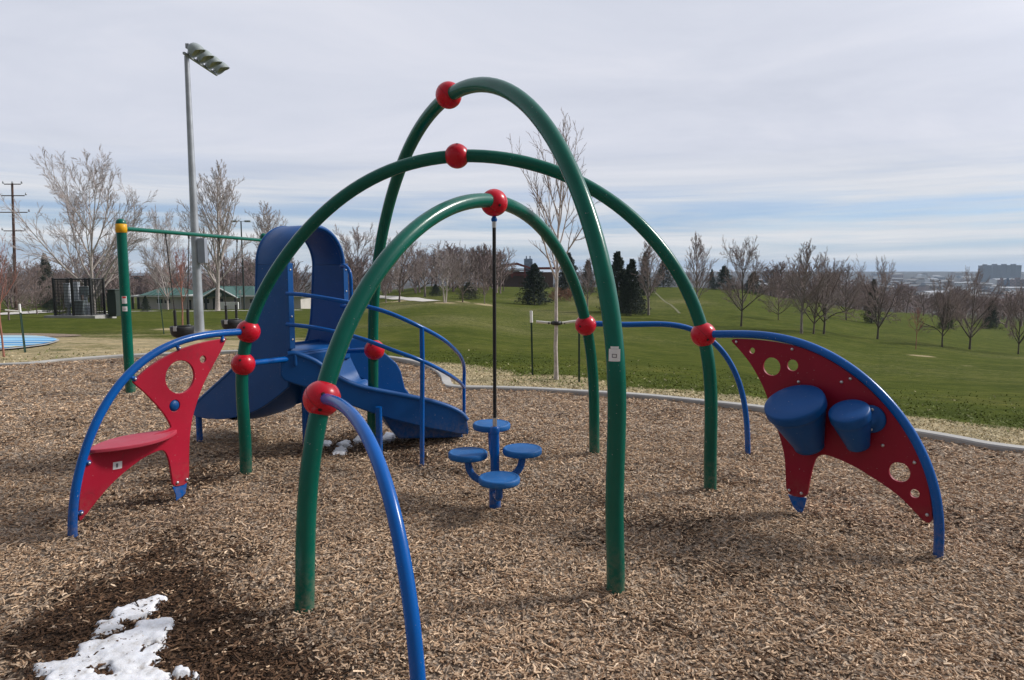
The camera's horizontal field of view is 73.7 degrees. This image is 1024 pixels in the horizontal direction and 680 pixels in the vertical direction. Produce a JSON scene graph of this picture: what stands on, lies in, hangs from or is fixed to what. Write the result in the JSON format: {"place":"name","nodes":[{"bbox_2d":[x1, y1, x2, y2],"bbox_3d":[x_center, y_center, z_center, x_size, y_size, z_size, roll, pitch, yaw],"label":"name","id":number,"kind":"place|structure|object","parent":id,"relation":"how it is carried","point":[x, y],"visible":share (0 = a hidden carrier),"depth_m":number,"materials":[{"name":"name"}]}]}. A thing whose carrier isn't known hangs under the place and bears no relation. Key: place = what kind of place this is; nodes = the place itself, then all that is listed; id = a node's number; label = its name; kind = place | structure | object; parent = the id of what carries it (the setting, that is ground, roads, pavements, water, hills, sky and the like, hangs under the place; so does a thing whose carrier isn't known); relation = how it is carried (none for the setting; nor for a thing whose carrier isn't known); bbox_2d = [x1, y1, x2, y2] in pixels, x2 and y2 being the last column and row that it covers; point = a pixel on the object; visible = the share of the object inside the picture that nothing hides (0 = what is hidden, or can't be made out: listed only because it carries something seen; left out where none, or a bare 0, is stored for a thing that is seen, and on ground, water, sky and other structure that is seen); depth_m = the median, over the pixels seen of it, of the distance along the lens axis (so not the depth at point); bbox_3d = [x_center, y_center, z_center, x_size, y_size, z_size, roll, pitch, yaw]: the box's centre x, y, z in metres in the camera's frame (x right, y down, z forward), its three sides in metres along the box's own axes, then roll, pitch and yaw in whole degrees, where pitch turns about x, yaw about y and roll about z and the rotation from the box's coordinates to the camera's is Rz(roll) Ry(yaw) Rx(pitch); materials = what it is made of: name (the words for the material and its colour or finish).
{"place":"outdoors","nodes":[
{"label":"outdoors","id":0,"kind":"place"},
{"bbox_2d":[0,310,71,314],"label":"park path","id":1,"kind":"structure","parent":0,"point":[26,312],"depth_m":62.73,"materials":[{"name":"concrete"}]},
{"bbox_2d":[74,300,87,313],"bbox_3d":[-29.623,-2.213,46.810,0.824,0.993,0.510,0,6,0],"label":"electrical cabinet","id":2,"kind":"object","parent":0,"point":[80,306],"visible":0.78,"depth_m":46.59,"materials":[{"name":"grey metal"}]},
{"bbox_2d":[131,276,152,294],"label":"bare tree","id":3,"kind":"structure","parent":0,"point":[139,292],"depth_m":325.15,"materials":[{"name":"plant"}]},
{"bbox_2d":[380,295,440,300],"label":"park path","id":4,"kind":"structure","parent":0,"point":[406,298],"depth_m":127.73,"materials":[{"name":"concrete"}]},
{"bbox_2d":[0,352,1023,679],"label":"wood chip ground","id":5,"kind":"structure","parent":0,"point":[678,582],"depth_m":4.08,"materials":[{"name":"wood"}]},
{"bbox_2d":[31,617,173,679],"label":"snow patch","id":6,"kind":"object","parent":5,"relation":"on","point":[123,659],"visible":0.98,"depth_m":2.92,"materials":[{"name":"snow"}]},
{"bbox_2d":[91,594,167,638],"bbox_3d":[-1.853,1.324,3.287,0.234,0.032,0.378,0,6,0],"label":"snow patch","id":7,"kind":"object","parent":5,"relation":"on","point":[128,611],"visible":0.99,"depth_m":3.28,"materials":[{"name":"snow"}]},
{"bbox_2d":[170,665,190,678],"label":"snow patch","id":8,"kind":"object","parent":5,"relation":"on","point":[181,671],"visible":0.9,"depth_m":2.82,"materials":[{"name":"snow"}]},
{"bbox_2d":[115,218,264,392],"bbox_3d":[-4.928,-0.539,11.046,0.142,2.556,3.886,1,6,8],"label":"swing frame","id":9,"kind":"object","parent":5,"relation":"on","point":[121,228],"visible":0.67,"depth_m":9.17,"materials":[{"name":"green metal"}]},
{"bbox_2d":[164,234,193,337],"bbox_3d":[-5.027,-0.820,10.337,0.344,1.581,0.484,-3,7,-26],"label":"bucket swing","id":10,"kind":"object","parent":9,"relation":"hanging from","point":[177,331],"visible":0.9,"depth_m":10.28,"materials":[{"name":"black rubber"}]},
{"bbox_2d":[218,238,241,328],"bbox_3d":[-4.824,-0.958,11.681,0.344,1.581,0.484,-3,7,-26],"label":"bucket swing","id":11,"kind":"object","parent":9,"relation":"hanging from","point":[226,323],"visible":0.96,"depth_m":11.61,"materials":[{"name":"black rubber"}]},
{"bbox_2d":[331,447,347,454],"bbox_3d":[-1.589,1.020,6.274,0.168,0.036,0.252,0,6,0],"label":"snow patch","id":12,"kind":"object","parent":5,"relation":"on","point":[340,450],"visible":0.94,"depth_m":6.24,"materials":[{"name":"snow"}]},
{"bbox_2d":[336,440,351,447],"bbox_3d":[-1.601,0.997,6.523,0.180,0.045,0.324,0,6,0],"label":"snow patch","id":13,"kind":"object","parent":5,"relation":"on","point":[346,443],"visible":0.91,"depth_m":6.49,"materials":[{"name":"snow"}]},
{"bbox_2d":[383,432,395,443],"bbox_3d":[-1.234,0.971,6.768,0.168,0.042,0.384,0,6,0],"label":"snow patch","id":14,"kind":"object","parent":5,"relation":"on","point":[387,436],"visible":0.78,"depth_m":6.73,"materials":[{"name":"snow"}]},
{"bbox_2d":[67,77,944,679],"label":"play structure","id":15,"kind":"object","parent":5,"relation":"on","point":[823,401],"visible":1,"depth_m":4.65,"materials":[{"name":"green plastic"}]},
{"bbox_2d":[491,216,496,426],"bbox_3d":[-0.121,-0.115,4.733,0.042,1.493,0.110,0,6,0],"label":"pole","id":16,"kind":"object","parent":15,"relation":"hanging from","point":[493,219],"visible":0.97,"depth_m":4.71,"materials":[{"name":"metal"}]},
{"bbox_2d":[448,419,541,508],"bbox_3d":[-0.120,0.907,4.888,0.604,0.597,0.720,-6,8,-43],"label":"pod spinner","id":17,"kind":"object","parent":16,"relation":"hanging from","point":[495,481],"visible":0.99,"depth_m":4.84,"materials":[{"name":"plastic"}]},
{"bbox_2d":[0,272,1023,445],"bbox_3d":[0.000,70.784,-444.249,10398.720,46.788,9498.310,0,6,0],"label":"grass terrain","id":18,"kind":"structure","parent":0,"point":[891,360],"depth_m":38.22,"materials":[{"name":"plant"}]},
{"bbox_2d":[0,234,25,356],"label":"sapling","id":19,"kind":"object","parent":18,"relation":"on","point":[2,343],"visible":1,"depth_m":13.87,"materials":[{"name":"brown plant"}]},
{"bbox_2d":[0,181,29,309],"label":"utility pole","id":20,"kind":"object","parent":18,"relation":"on","point":[12,195],"visible":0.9,"depth_m":70.25,"materials":[{"name":"brown wood"}]},
{"bbox_2d":[18,304,25,352],"bbox_3d":[-10.739,-0.257,14.958,0.087,1.072,0.046,0,6,0],"label":"tree stake","id":21,"kind":"object","parent":18,"relation":"on","point":[21,322],"visible":1,"depth_m":14.96,"materials":[{"name":"green paint"}]},
{"bbox_2d":[0,247,46,319],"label":"bare tree","id":22,"kind":"object","parent":18,"relation":"on","point":[15,283],"visible":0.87,"depth_m":41.17,"materials":[{"name":"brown plant"}]},
{"bbox_2d":[0,335,58,348],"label":"splash pad border","id":23,"kind":"object","parent":18,"relation":"on","point":[32,345],"visible":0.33,"depth_m":16.97,"materials":[{"name":"concrete"}]},
{"bbox_2d":[0,335,56,347],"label":"splash pad","id":24,"kind":"object","parent":23,"relation":"on","point":[12,340],"visible":0.84,"depth_m":19.14,"materials":[{"name":"paint"}]},
{"bbox_2d":[4,257,61,313],"bbox_3d":[-39.712,-4.476,56.435,4.400,4.937,3.044,0,6,3],"label":"bare tree","id":25,"kind":"object","parent":18,"relation":"on","point":[35,286],"visible":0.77,"depth_m":56.54,"materials":[{"name":"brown plant"}]},
{"bbox_2d":[0,333,80,336],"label":"path","id":26,"kind":"structure","parent":18,"relation":"on","point":[50,335],"depth_m":24.93,"materials":[{"name":"grey concrete"}]},
{"bbox_2d":[30,253,61,305],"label":"conifer","id":27,"kind":"object","parent":18,"relation":"on","point":[47,270],"visible":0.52,"depth_m":144.95,"materials":[{"name":"green plant"}]},
{"bbox_2d":[37,293,60,312],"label":"conifer","id":28,"kind":"object","parent":18,"relation":"on","point":[44,307],"visible":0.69,"depth_m":67.14,"materials":[{"name":"green plant"}]},
{"bbox_2d":[31,262,77,302],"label":"bare tree","id":29,"kind":"object","parent":18,"relation":"on","point":[67,274],"visible":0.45,"depth_m":104.45,"materials":[{"name":"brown plant"}]},
{"bbox_2d":[63,211,82,274],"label":"lattice pylon","id":30,"kind":"object","parent":18,"relation":"on","point":[73,241],"visible":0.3,"depth_m":257.03,"materials":[{"name":"metal"}]},
{"bbox_2d":[0,144,158,308],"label":"bare tree","id":31,"kind":"object","parent":18,"relation":"on","point":[108,252],"visible":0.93,"depth_m":69.34,"materials":[{"name":"grey plant"}]},
{"bbox_2d":[44,314,116,318],"bbox_3d":[-29.747,-1.440,47.141,3.443,0.620,2.500,0,6,0],"label":"concrete pad","id":32,"kind":"object","parent":18,"relation":"on","point":[82,316],"visible":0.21,"depth_m":45.94,"materials":[{"name":"concrete"}]},
{"bbox_2d":[63,283,70,313],"bbox_3d":[-30.432,-2.807,46.800,0.412,2.168,0.310,0,6,0],"label":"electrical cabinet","id":33,"kind":"object","parent":32,"relation":"on","point":[67,297],"visible":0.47,"depth_m":46.66,"materials":[{"name":"metal"}]},
{"bbox_2d":[73,282,80,298],"bbox_3d":[-30.049,-2.887,47.193,0.371,2.248,0.310,0,6,0],"label":"electrical cabinet","id":34,"kind":"object","parent":32,"relation":"on","point":[76,289],"visible":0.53,"depth_m":47.02,"materials":[{"name":"metal"}]},
{"bbox_2d":[51,278,105,315],"bbox_3d":[-29.704,-2.987,46.882,2.604,2.570,1.620,0,6,0],"label":"fence","id":35,"kind":"object","parent":32,"relation":"on","point":[60,305],"visible":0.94,"depth_m":46.19,"materials":[{"name":"metal"}]},
{"bbox_2d":[106,289,120,316],"bbox_3d":[-27.633,-2.592,47.475,0.620,1.882,0.800,0,6,0],"label":"utility cabinet","id":36,"kind":"object","parent":18,"relation":"on","point":[113,302],"visible":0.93,"depth_m":47.14,"materials":[{"name":"metal"}]},
{"bbox_2d":[140,295,151,311],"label":"conifer","id":37,"kind":"object","parent":18,"relation":"on","point":[144,302],"visible":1,"depth_m":84.89,"materials":[{"name":"green plant"}]},
{"bbox_2d":[0,250,311,306],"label":"wood","id":38,"kind":"object","parent":18,"relation":"on","point":[229,279],"visible":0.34,"depth_m":150.93,"materials":[{"name":"plant"}]},
{"bbox_2d":[131,205,201,309],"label":"bare tree","id":39,"kind":"object","parent":18,"relation":"on","point":[153,265],"visible":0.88,"depth_m":121.95,"materials":[{"name":"grey plant"}]},
{"bbox_2d":[164,247,192,324],"bbox_3d":[-15.844,-2.425,32.850,2.060,4.131,1.023,5,8,40],"label":"sapling","id":40,"kind":"object","parent":18,"relation":"on","point":[182,264],"visible":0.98,"depth_m":32.73,"materials":[{"name":"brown plant"}]},
{"bbox_2d":[183,42,229,332],"bbox_3d":[-13.023,-6.129,29.503,1.098,12.166,3.100,0,6,0],"label":"floodlight mast","id":41,"kind":"object","parent":18,"relation":"on","point":[199,249],"visible":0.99,"depth_m":28.31,"materials":[{"name":"metal"}]},
{"bbox_2d":[176,159,251,310],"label":"bare tree","id":42,"kind":"object","parent":18,"relation":"on","point":[220,205],"visible":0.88,"depth_m":101.04,"materials":[{"name":"grey plant"}]},
{"bbox_2d":[131,286,310,309],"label":"park building","id":43,"kind":"structure","parent":18,"relation":"on","point":[230,296],"depth_m":128.05,"materials":[{"name":"green metal"}]},
{"bbox_2d":[220,302,238,309],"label":"white barrier","id":44,"kind":"object","parent":18,"relation":"on","point":[230,305],"visible":0.5,"depth_m":121.96,"materials":[{"name":"white"}]},
{"bbox_2d":[231,220,250,309],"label":"street lamp","id":45,"kind":"object","parent":18,"relation":"on","point":[242,263],"visible":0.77,"depth_m":116.06,"materials":[{"name":"metal"}]},
{"bbox_2d":[244,201,287,275],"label":"bare tree","id":46,"kind":"object","parent":18,"relation":"on","point":[265,229],"visible":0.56,"depth_m":113.50,"materials":[{"name":"grey plant"}]},
{"bbox_2d":[333,223,386,285],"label":"bare tree","id":47,"kind":"object","parent":18,"relation":"on","point":[357,242],"visible":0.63,"depth_m":156.86,"materials":[{"name":"grey plant"}]},
{"bbox_2d":[380,273,393,302],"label":"bare tree","id":48,"kind":"object","parent":18,"relation":"on","point":[384,288],"visible":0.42,"depth_m":121.08,"materials":[{"name":"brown plant"}]},
{"bbox_2d":[367,230,432,301],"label":"bare tree","id":49,"kind":"object","parent":18,"relation":"on","point":[399,272],"visible":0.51,"depth_m":116.09,"materials":[{"name":"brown plant"}]},
{"bbox_2d":[409,249,441,296],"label":"bare tree","id":50,"kind":"object","parent":18,"relation":"on","point":[426,271],"visible":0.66,"depth_m":130.19,"materials":[{"name":"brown plant"}]},
{"bbox_2d":[344,241,516,295],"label":"wood","id":51,"kind":"object","parent":18,"relation":"on","point":[484,258],"visible":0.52,"depth_m":156.62,"materials":[{"name":"plant"}]},
{"bbox_2d":[429,284,442,296],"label":"conifer","id":52,"kind":"object","parent":18,"relation":"on","point":[435,289],"visible":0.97,"depth_m":130.55,"materials":[{"name":"green plant"}]},
{"bbox_2d":[428,246,466,302],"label":"bare tree","id":53,"kind":"object","parent":18,"relation":"on","point":[443,270],"visible":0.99,"depth_m":101.21,"materials":[{"name":"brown plant"}]},
{"bbox_2d":[448,243,479,301],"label":"bare tree","id":54,"kind":"object","parent":18,"relation":"on","point":[464,276],"visible":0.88,"depth_m":106.17,"materials":[{"name":"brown plant"}]},
{"bbox_2d":[452,281,482,299],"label":"conifer","id":55,"kind":"object","parent":18,"relation":"on","point":[468,291],"visible":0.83,"depth_m":118.81,"materials":[{"name":"green plant"}]},
{"bbox_2d":[476,269,491,303],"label":"bare tree","id":56,"kind":"object","parent":18,"relation":"on","point":[484,288],"visible":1,"depth_m":105.99,"materials":[{"name":"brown plant"}]},
{"bbox_2d":[0,350,1023,452],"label":"kerb","id":57,"kind":"structure","parent":18,"relation":"on","point":[921,433],"depth_m":8.88,"materials":[{"name":"concrete"}]},
{"bbox_2d":[487,263,560,286],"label":"grandstand","id":58,"kind":"object","parent":18,"relation":"on","point":[517,276],"visible":0.45,"depth_m":234.50,"materials":[{"name":"red paint"}]},
{"bbox_2d":[524,256,532,268],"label":"apartment tower","id":59,"kind":"structure","parent":18,"relation":"on","point":[528,262],"depth_m":993.53,"materials":[{"name":"concrete"}]},
{"bbox_2d":[530,311,532,374],"bbox_3d":[0.336,0.053,11.703,0.064,1.106,0.046,0,6,0],"label":"tree stake","id":60,"kind":"object","parent":18,"relation":"on","point":[531,317],"visible":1,"depth_m":11.71,"materials":[{"name":"green paint"}]},
{"bbox_2d":[511,263,552,304],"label":"conifer","id":61,"kind":"object","parent":18,"relation":"on","point":[533,290],"visible":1,"depth_m":117.46,"materials":[{"name":"green plant"}]},
{"bbox_2d":[506,107,599,379],"bbox_3d":[0.713,-1.407,10.770,1.098,4.394,1.496,-4,7,-36],"label":"young tree","id":62,"kind":"object","parent":18,"relation":"on","point":[556,265],"visible":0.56,"depth_m":10.87,"materials":[{"name":"plant"}]},
{"bbox_2d":[536,320,575,324],"bbox_3d":[0.716,-0.285,11.052,0.650,0.081,0.150,0,6,0],"label":"tree tie","id":63,"kind":"object","parent":62,"relation":"attached to","point":[557,322],"visible":0.95,"depth_m":11.04,"materials":[{"name":"fabric"}]},
{"bbox_2d":[549,287,572,300],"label":"scrub","id":64,"kind":"object","parent":18,"relation":"on","point":[566,296],"visible":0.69,"depth_m":132.91,"materials":[{"name":"plant"}]},
{"bbox_2d":[551,252,586,295],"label":"conifer","id":65,"kind":"object","parent":18,"relation":"on","point":[563,283],"visible":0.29,"depth_m":151.62,"materials":[{"name":"green plant"}]},
{"bbox_2d":[578,333,579,381],"bbox_3d":[1.068,0.264,10.854,0.038,0.815,0.042,0,6,0],"label":"tree stake","id":66,"kind":"object","parent":18,"relation":"on","point":[578,357],"visible":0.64,"depth_m":10.85,"materials":[{"name":"green paint"}]},
{"bbox_2d":[576,258,595,306],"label":"bare tree","id":67,"kind":"object","parent":18,"relation":"on","point":[588,275],"visible":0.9,"depth_m":101.96,"materials":[{"name":"grey plant"}]},
{"bbox_2d":[582,260,597,292],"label":"conifer","id":68,"kind":"object","parent":18,"relation":"on","point":[591,280],"visible":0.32,"depth_m":161.80,"materials":[{"name":"green plant"}]},
{"bbox_2d":[596,251,633,309],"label":"conifer","id":69,"kind":"object","parent":18,"relation":"on","point":[619,271],"visible":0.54,"depth_m":95.82,"materials":[{"name":"green plant"}]},
{"bbox_2d":[618,281,648,315],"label":"conifer","id":70,"kind":"object","parent":18,"relation":"on","point":[631,292],"visible":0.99,"depth_m":87.85,"materials":[{"name":"green plant"}]},
{"bbox_2d":[617,258,651,313],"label":"conifer","id":71,"kind":"object","parent":18,"relation":"on","point":[628,278],"visible":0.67,"depth_m":93.94,"materials":[{"name":"green plant"}]},
{"bbox_2d":[637,252,655,295],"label":"conifer","id":72,"kind":"object","parent":18,"relation":"on","point":[650,283],"visible":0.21,"depth_m":142.99,"materials":[{"name":"green plant"}]},
{"bbox_2d":[630,242,666,314],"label":"bare tree","id":73,"kind":"object","parent":18,"relation":"on","point":[646,262],"visible":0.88,"depth_m":89.80,"materials":[{"name":"grey plant"}]},
{"bbox_2d":[653,261,675,287],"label":"conifer","id":74,"kind":"object","parent":18,"relation":"on","point":[666,280],"visible":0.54,"depth_m":188.41,"materials":[{"name":"green plant"}]},
{"bbox_2d":[684,233,718,298],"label":"bare tree","id":75,"kind":"object","parent":18,"relation":"on","point":[696,281],"visible":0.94,"depth_m":82.31,"materials":[{"name":"grey plant"}]},
{"bbox_2d":[707,269,715,288],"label":"conifer","id":76,"kind":"object","parent":18,"relation":"on","point":[711,284],"visible":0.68,"depth_m":184.02,"materials":[{"name":"green plant"}]},
{"bbox_2d":[709,266,733,290],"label":"conifer","id":77,"kind":"object","parent":18,"relation":"on","point":[722,273],"visible":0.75,"depth_m":178.88,"materials":[{"name":"green plant"}]},
{"bbox_2d":[719,236,776,326],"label":"bare tree","id":78,"kind":"object","parent":18,"relation":"on","point":[737,256],"visible":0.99,"depth_m":73.37,"materials":[{"name":"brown plant"}]},
{"bbox_2d":[740,273,765,295],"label":"conifer","id":79,"kind":"object","parent":18,"relation":"on","point":[755,293],"visible":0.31,"depth_m":163.82,"materials":[{"name":"green plant"}]},
{"bbox_2d":[757,268,798,319],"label":"bare tree","id":80,"kind":"object","parent":18,"relation":"on","point":[776,292],"visible":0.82,"depth_m":90.22,"materials":[{"name":"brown plant"}]},
{"bbox_2d":[776,238,830,333],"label":"bare tree","id":81,"kind":"object","parent":18,"relation":"on","point":[804,280],"visible":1,"depth_m":69.25,"materials":[{"name":"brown plant"}]},
{"bbox_2d":[784,247,845,333],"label":"bare tree","id":82,"kind":"object","parent":18,"relation":"on","point":[818,291],"visible":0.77,"depth_m":70.93,"materials":[{"name":"brown plant"}]},
{"bbox_2d":[792,251,870,333],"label":"bare tree","id":83,"kind":"object","parent":18,"relation":"on","point":[838,276],"visible":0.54,"depth_m":72.81,"materials":[{"name":"brown plant"}]},
{"bbox_2d":[824,257,865,319],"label":"bare tree","id":84,"kind":"object","parent":18,"relation":"on","point":[852,298],"visible":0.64,"depth_m":109.13,"materials":[{"name":"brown plant"}]},
{"bbox_2d":[860,278,883,323],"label":"conifer","id":85,"kind":"object","parent":18,"relation":"on","point":[869,313],"visible":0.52,"depth_m":109.59,"materials":[{"name":"green plant"}]},
{"bbox_2d":[851,256,905,338],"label":"bare tree","id":86,"kind":"object","parent":18,"relation":"on","point":[867,289],"visible":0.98,"depth_m":79.12,"materials":[{"name":"brown plant"}]},
{"bbox_2d":[735,275,1022,306],"bbox_3d":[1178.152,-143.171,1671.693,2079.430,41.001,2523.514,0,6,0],"label":"city trees","id":87,"kind":"object","parent":18,"relation":"on","point":[964,284],"visible":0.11,"depth_m":1269.66,"materials":[{"name":"plant"}]},
{"bbox_2d":[748,260,1023,327],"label":"valley wood","id":88,"kind":"object","parent":18,"relation":"on","point":[915,302],"visible":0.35,"depth_m":192.00,"materials":[{"name":"plant"}]},
{"bbox_2d":[884,273,903,277],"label":"house","id":89,"kind":"structure","parent":18,"relation":"on","point":[897,275],"depth_m":2713.90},
{"bbox_2d":[907,307,924,348],"bbox_3d":[37.778,-1.046,63.691,1.988,4.071,0.987,4,7,34],"label":"sapling","id":90,"kind":"object","parent":18,"relation":"on","point":[918,313],"visible":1,"depth_m":63.59,"materials":[{"name":"brown plant"}]},
{"bbox_2d":[907,284,925,290],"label":"house","id":91,"kind":"structure","parent":18,"relation":"on","point":[922,287],"depth_m":1469.40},
{"bbox_2d":[923,284,939,290],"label":"house","id":92,"kind":"structure","parent":18,"relation":"on","point":[928,287],"depth_m":1494.24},
{"bbox_2d":[908,272,977,346],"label":"bare tree","id":93,"kind":"object","parent":18,"relation":"on","point":[943,311],"visible":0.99,"depth_m":73.73,"materials":[{"name":"brown plant"}]},
{"bbox_2d":[935,301,957,330],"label":"conifer","id":94,"kind":"object","parent":18,"relation":"on","point":[946,327],"visible":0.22,"depth_m":111.33,"materials":[{"name":"green plant"}]},
{"bbox_2d":[941,265,1008,349],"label":"bare tree","id":95,"kind":"object","parent":18,"relation":"on","point":[972,322],"visible":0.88,"depth_m":76.53,"materials":[{"name":"brown plant"}]},
{"bbox_2d":[977,264,991,281],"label":"apartment tower","id":96,"kind":"structure","parent":18,"relation":"on","point":[986,272],"depth_m":2289.88,"materials":[{"name":"concrete"}]},
{"bbox_2d":[977,300,1004,330],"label":"conifer","id":97,"kind":"object","parent":18,"relation":"on","point":[992,320],"visible":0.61,"depth_m":141.38,"materials":[{"name":"green plant"}]},
{"bbox_2d":[997,278,1004,286],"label":"apartment tower","id":98,"kind":"structure","parent":18,"relation":"on","point":[999,281],"depth_m":1496.98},
{"bbox_2d":[991,264,1021,278],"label":"apartment tower","id":99,"kind":"structure","parent":18,"relation":"on","point":[1006,271],"depth_m":2308.41,"materials":[{"name":"concrete"}]},
{"bbox_2d":[993,287,1023,291],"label":"house","id":100,"kind":"structure","parent":18,"relation":"on","point":[1009,288],"depth_m":1432.49,"materials":[{"name":"white"}]},
{"bbox_2d":[998,281,1023,353],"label":"bare tree","id":101,"kind":"object","parent":18,"relation":"on","point":[1012,323],"visible":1,"depth_m":74.81,"materials":[{"name":"brown plant"}]},
{"bbox_2d":[1009,278,1023,286],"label":"apartment tower","id":102,"kind":"structure","parent":18,"relation":"on","point":[1015,282],"depth_m":1446.83,"materials":[{"name":"concrete"}]},
{"bbox_2d":[0,0,1023,273],"label":"sky","id":103,"kind":"structure","parent":0,"point":[864,129],"materials":[{"name":"white"}]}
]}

